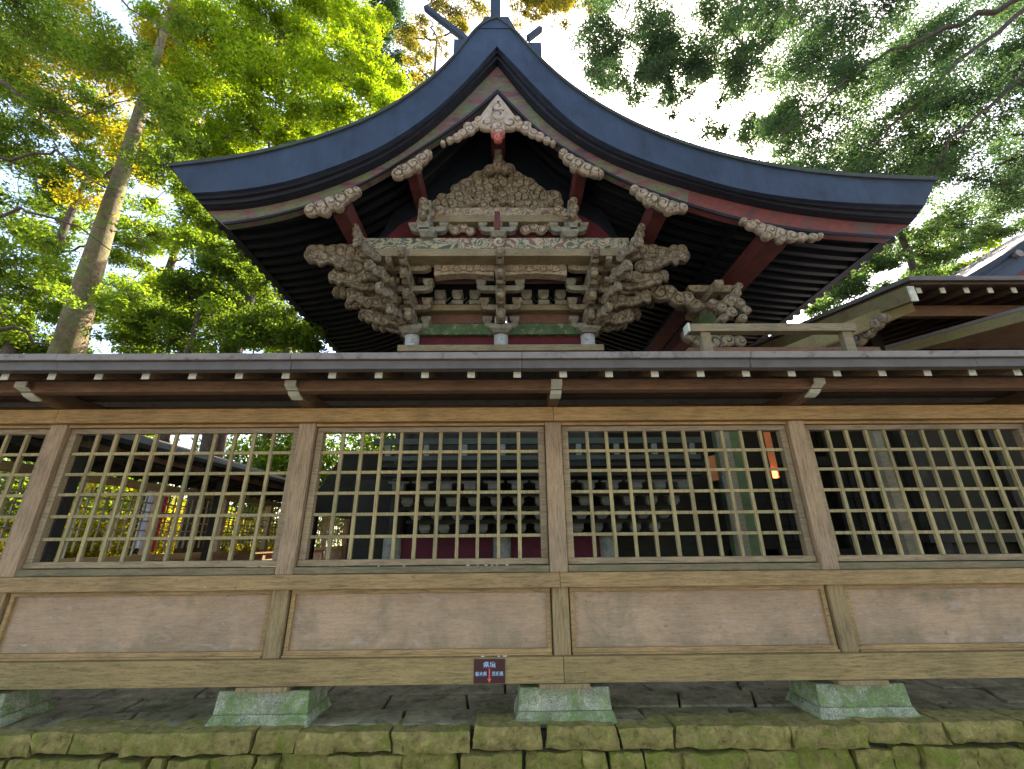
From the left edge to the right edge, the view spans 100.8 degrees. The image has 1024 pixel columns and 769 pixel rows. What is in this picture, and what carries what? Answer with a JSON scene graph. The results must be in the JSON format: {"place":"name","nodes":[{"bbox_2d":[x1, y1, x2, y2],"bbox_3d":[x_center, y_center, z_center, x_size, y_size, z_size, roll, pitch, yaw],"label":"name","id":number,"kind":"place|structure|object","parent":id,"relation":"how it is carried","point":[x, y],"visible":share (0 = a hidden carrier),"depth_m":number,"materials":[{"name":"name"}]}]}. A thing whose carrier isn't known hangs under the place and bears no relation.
{"place":"outdoors","nodes":[
{"label":"outdoors","id":0,"kind":"place"},
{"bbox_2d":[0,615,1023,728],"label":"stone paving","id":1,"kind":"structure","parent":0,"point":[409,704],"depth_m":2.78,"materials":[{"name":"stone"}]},
{"bbox_2d":[0,689,53,726],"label":"granite footing","id":2,"kind":"object","parent":1,"relation":"on","point":[16,705],"visible":0.8,"depth_m":2.56,"materials":[{"name":"stone"}]},
{"bbox_2d":[0,436,348,568],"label":"lattice fence","id":3,"kind":"object","parent":1,"relation":"on","point":[119,464],"visible":0.37,"depth_m":7.35,"materials":[{"name":"brown wood"}]},
{"bbox_2d":[31,435,318,568],"bbox_3d":[-6.167,2.268,7.528,2.200,2.960,7.200,0,-20,-1],"label":"covered passage","id":4,"kind":"object","parent":1,"relation":"on","point":[199,463],"visible":0.39,"depth_m":6.30,"materials":[{"name":"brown wood"}]},
{"bbox_2d":[344,519,349,558],"bbox_3d":[1.066,5.353,15.514,14.310,2.105,1.240,0,-20,-1],"label":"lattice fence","id":5,"kind":"object","parent":1,"relation":"on","point":[346,539],"depth_m":15.31,"materials":[{"name":"brown wood"}]},
{"bbox_2d":[308,450,394,559],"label":"storehouse","id":6,"kind":"structure","parent":1,"relation":"on","point":[324,503],"depth_m":10.64,"materials":[{"name":"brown wood"}]},
{"bbox_2d":[168,0,938,605],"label":"shrine hall","id":7,"kind":"structure","parent":1,"relation":"on","point":[484,182],"depth_m":7.03,"materials":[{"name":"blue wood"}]},
{"bbox_2d":[702,432,719,481],"bbox_3d":[3.314,0.576,7.159,0.400,2.080,0.400,0,-20,-1],"label":"hanging lantern","id":8,"kind":"object","parent":7,"relation":"hanging from","point":[713,464],"visible":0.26,"depth_m":6.79,"materials":[{"name":"brown"}]},
{"bbox_2d":[762,432,779,477],"bbox_3d":[4.257,1.127,6.954,0.196,0.798,0.105,0,-20,-1],"label":"orange banner","id":9,"kind":"object","parent":7,"relation":"hanging from","point":[770,455],"visible":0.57,"depth_m":6.95,"materials":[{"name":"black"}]},
{"bbox_2d":[683,323,917,562],"bbox_3d":[3.432,1.206,5.543,2.570,3.454,2.010,0,-20,-1],"label":"timber gate frame","id":10,"kind":"object","parent":1,"relation":"on","point":[842,331],"visible":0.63,"depth_m":5.14,"materials":[{"name":"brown wood"}]},
{"bbox_2d":[730,431,971,562],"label":"worship hall","id":11,"kind":"structure","parent":1,"relation":"on","point":[840,523],"depth_m":9.00,"materials":[{"name":"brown wood"}]},
{"bbox_2d":[770,472,837,540],"bbox_3d":[6.170,2.564,8.983,1.100,1.400,0.059,0,-20,-1],"label":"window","id":12,"kind":"structure","parent":11,"relation":"in","point":[788,522],"depth_m":8.97,"materials":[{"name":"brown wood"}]},
{"bbox_2d":[840,471,893,539],"bbox_3d":[7.670,2.558,8.999,1.100,1.400,0.059,0,-20,-1],"label":"window","id":13,"kind":"structure","parent":11,"relation":"in","point":[874,498],"depth_m":8.99,"materials":[{"name":"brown wood"}]},
{"bbox_2d":[950,232,1023,275],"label":"hall roof","id":14,"kind":"structure","parent":11,"relation":"on","point":[1006,258],"depth_m":9.64,"materials":[{"name":"grey metal"}]},
{"bbox_2d":[745,276,1023,560],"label":"side hall","id":15,"kind":"structure","parent":1,"relation":"on","point":[929,313],"depth_m":5.83,"materials":[{"name":"brown wood"}]},
{"bbox_2d":[0,0,1023,540],"label":"sky","id":16,"kind":"structure","parent":0,"point":[555,52],"materials":[{"name":"white"}]},
{"bbox_2d":[403,689,755,718],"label":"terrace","id":17,"kind":"structure","parent":0,"point":[678,701],"depth_m":2.86,"materials":[{"name":"stone"}]},
{"bbox_2d":[62,472,96,557],"bbox_3d":[-6.639,2.638,6.323,0.197,2.650,0.046,0,-20,-1],"label":"banner","id":18,"kind":"object","parent":17,"relation":"on","point":[88,487],"visible":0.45,"depth_m":6.61,"materials":[{"name":"yellow fabric"}]},
{"bbox_2d":[130,491,154,554],"bbox_3d":[-6.064,2.871,6.776,0.173,2.512,0.046,0,-20,-1],"label":"banner","id":19,"kind":"object","parent":17,"relation":"on","point":[143,524],"visible":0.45,"depth_m":6.97,"materials":[{"name":"white fabric"}]},
{"bbox_2d":[151,496,169,551],"bbox_3d":[-5.989,2.984,6.948,0.141,2.414,0.046,0,-20,-1],"label":"banner","id":20,"kind":"object","parent":17,"relation":"on","point":[161,519],"visible":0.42,"depth_m":7.19,"materials":[{"name":"red fabric"}]},
{"label":"ground","id":21,"kind":"structure","parent":0,"visible":0},
{"bbox_2d":[0,458,138,555],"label":"shrub","id":22,"kind":"object","parent":21,"relation":"on","point":[16,506],"visible":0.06,"depth_m":9.38,"materials":[{"name":"green plant"}]},
{"bbox_2d":[0,485,143,558],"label":"shrub","id":23,"kind":"object","parent":21,"relation":"on","point":[95,552],"visible":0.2,"depth_m":8.03,"materials":[{"name":"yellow plant"}]},
{"bbox_2d":[0,109,169,353],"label":"broadleaf tree","id":24,"kind":"object","parent":21,"relation":"on","point":[118,255],"visible":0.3,"depth_m":20.65,"materials":[{"name":"green plant"}]},
{"bbox_2d":[0,0,212,347],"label":"broadleaf tree","id":25,"kind":"object","parent":21,"relation":"on","point":[64,44],"visible":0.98,"depth_m":11.13,"materials":[{"name":"green plant"}]},
{"bbox_2d":[0,435,236,553],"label":"bush","id":26,"kind":"object","parent":21,"relation":"on","point":[126,507],"visible":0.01,"depth_m":12.54,"materials":[{"name":"green plant"}]},
{"bbox_2d":[0,0,241,553],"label":"cedar tree","id":27,"kind":"object","parent":21,"relation":"on","point":[67,338],"visible":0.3,"depth_m":13.90,"materials":[{"name":"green plant"}]},
{"bbox_2d":[95,496,185,555],"bbox_3d":[-9.118,4.213,10.797,3.032,2.814,2.870,17,-26,-40],"label":"shrub","id":28,"kind":"object","parent":21,"relation":"on","point":[162,550],"visible":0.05,"depth_m":10.47,"materials":[{"name":"yellow plant"}]},
{"bbox_2d":[40,147,259,435],"bbox_3d":[-18.700,-3.307,22.197,7.603,24.850,6.569,0,-20,-1],"label":"broadleaf tree","id":29,"kind":"object","parent":21,"relation":"on","point":[173,258],"visible":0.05,"depth_m":22.88,"materials":[{"name":"green plant"}]},
{"bbox_2d":[78,182,330,553],"bbox_3d":[-8.398,-0.609,11.270,8.427,12.179,4.661,0,-20,-1],"label":"broadleaf tree","id":30,"kind":"object","parent":21,"relation":"on","point":[219,261],"visible":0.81,"depth_m":10.82,"materials":[{"name":"green plant"}]},
{"bbox_2d":[220,508,278,550],"bbox_3d":[-8.651,5.234,13.423,2.800,2.667,2.570,0,-20,-1],"label":"shrub","id":31,"kind":"object","parent":21,"relation":"on","point":[241,547],"visible":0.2,"depth_m":13.34,"materials":[{"name":"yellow plant"}]},
{"bbox_2d":[194,275,309,540],"bbox_3d":[-11.204,-0.944,20.832,7.863,19.366,6.216,0,-20,-1],"label":"broadleaf tree","id":32,"kind":"object","parent":21,"relation":"on","point":[280,298],"visible":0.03,"depth_m":20.50,"materials":[{"name":"green plant"}]},
{"bbox_2d":[121,0,413,552],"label":"broadleaf tree","id":33,"kind":"object","parent":21,"relation":"on","point":[254,67],"visible":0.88,"depth_m":14.45,"materials":[{"name":"green plant"}]},
{"bbox_2d":[150,434,396,549],"bbox_3d":[-10.409,4.453,17.431,13.114,6.969,5.927,9,-22,-24],"label":"bush","id":34,"kind":"object","parent":21,"relation":"on","point":[277,461],"visible":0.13,"depth_m":17.29,"materials":[{"name":"green plant"}]},
{"bbox_2d":[315,434,396,546],"bbox_3d":[-4.611,3.691,20.273,9.486,10.255,8.814,0,-20,-1],"label":"bush","id":35,"kind":"object","parent":21,"relation":"on","point":[351,440],"visible":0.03,"depth_m":18.03,"materials":[{"name":"green plant"}]},
{"bbox_2d":[327,0,427,100],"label":"tree","id":36,"kind":"object","parent":21,"relation":"on","point":[394,7],"visible":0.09,"depth_m":25.44,"materials":[{"name":"green plant"}]},
{"bbox_2d":[391,0,598,99],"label":"maple tree","id":37,"kind":"object","parent":21,"relation":"on","point":[550,7],"visible":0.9,"depth_m":21.40,"materials":[{"name":"yellow plant"}]},
{"bbox_2d":[0,708,1023,768],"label":"stone retaining wall","id":38,"kind":"structure","parent":21,"relation":"on","point":[962,738],"depth_m":2.33,"materials":[{"name":"stone"}]},
{"bbox_2d":[204,686,330,727],"bbox_3d":[-1.463,1.937,2.604,0.594,0.174,0.350,0,-20,-1],"label":"granite footing","id":39,"kind":"object","parent":38,"relation":"on","point":[305,706],"visible":0.82,"depth_m":2.47,"materials":[{"name":"stone"}]},
{"bbox_2d":[514,683,617,724],"bbox_3d":[0.310,1.929,2.622,0.594,0.174,0.350,0,-20,-1],"label":"granite footing","id":40,"kind":"object","parent":38,"relation":"on","point":[533,703],"visible":0.81,"depth_m":2.49,"materials":[{"name":"stone"}]},
{"bbox_2d":[0,350,1023,692],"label":"lattice fence","id":41,"kind":"object","parent":40,"relation":"on","point":[820,608],"visible":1,"depth_m":2.73,"materials":[{"name":"brown wood"}]},
{"bbox_2d":[474,659,504,683],"bbox_3d":[-0.134,1.703,2.518,0.185,0.123,0.011,0,-20,-1],"label":"border sign","id":42,"kind":"object","parent":41,"relation":"attached to","point":[488,671],"visible":1,"depth_m":2.52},
{"bbox_2d":[785,679,920,719],"bbox_3d":[2.083,1.921,2.640,0.594,0.174,0.350,0,-20,-1],"label":"granite footing","id":43,"kind":"object","parent":38,"relation":"on","point":[824,699],"visible":0.74,"depth_m":2.51,"materials":[{"name":"stone"}]},
{"bbox_2d":[566,0,1023,223],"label":"cedar tree","id":44,"kind":"object","parent":21,"relation":"on","point":[663,52],"visible":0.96,"depth_m":10.34,"materials":[{"name":"green plant"}]},
{"bbox_2d":[802,135,1023,320],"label":"broadleaf tree","id":45,"kind":"object","parent":21,"relation":"on","point":[945,226],"visible":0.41,"depth_m":15.52,"materials":[{"name":"green plant"}]},
{"bbox_2d":[933,236,1007,274],"bbox_3d":[25.441,0.181,20.552,9.001,16.491,5.424,11,-23,-29],"label":"broadleaf tree","id":46,"kind":"object","parent":21,"relation":"on","point":[998,242],"visible":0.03,"depth_m":20.85,"materials":[{"name":"green plant"}]}
]}

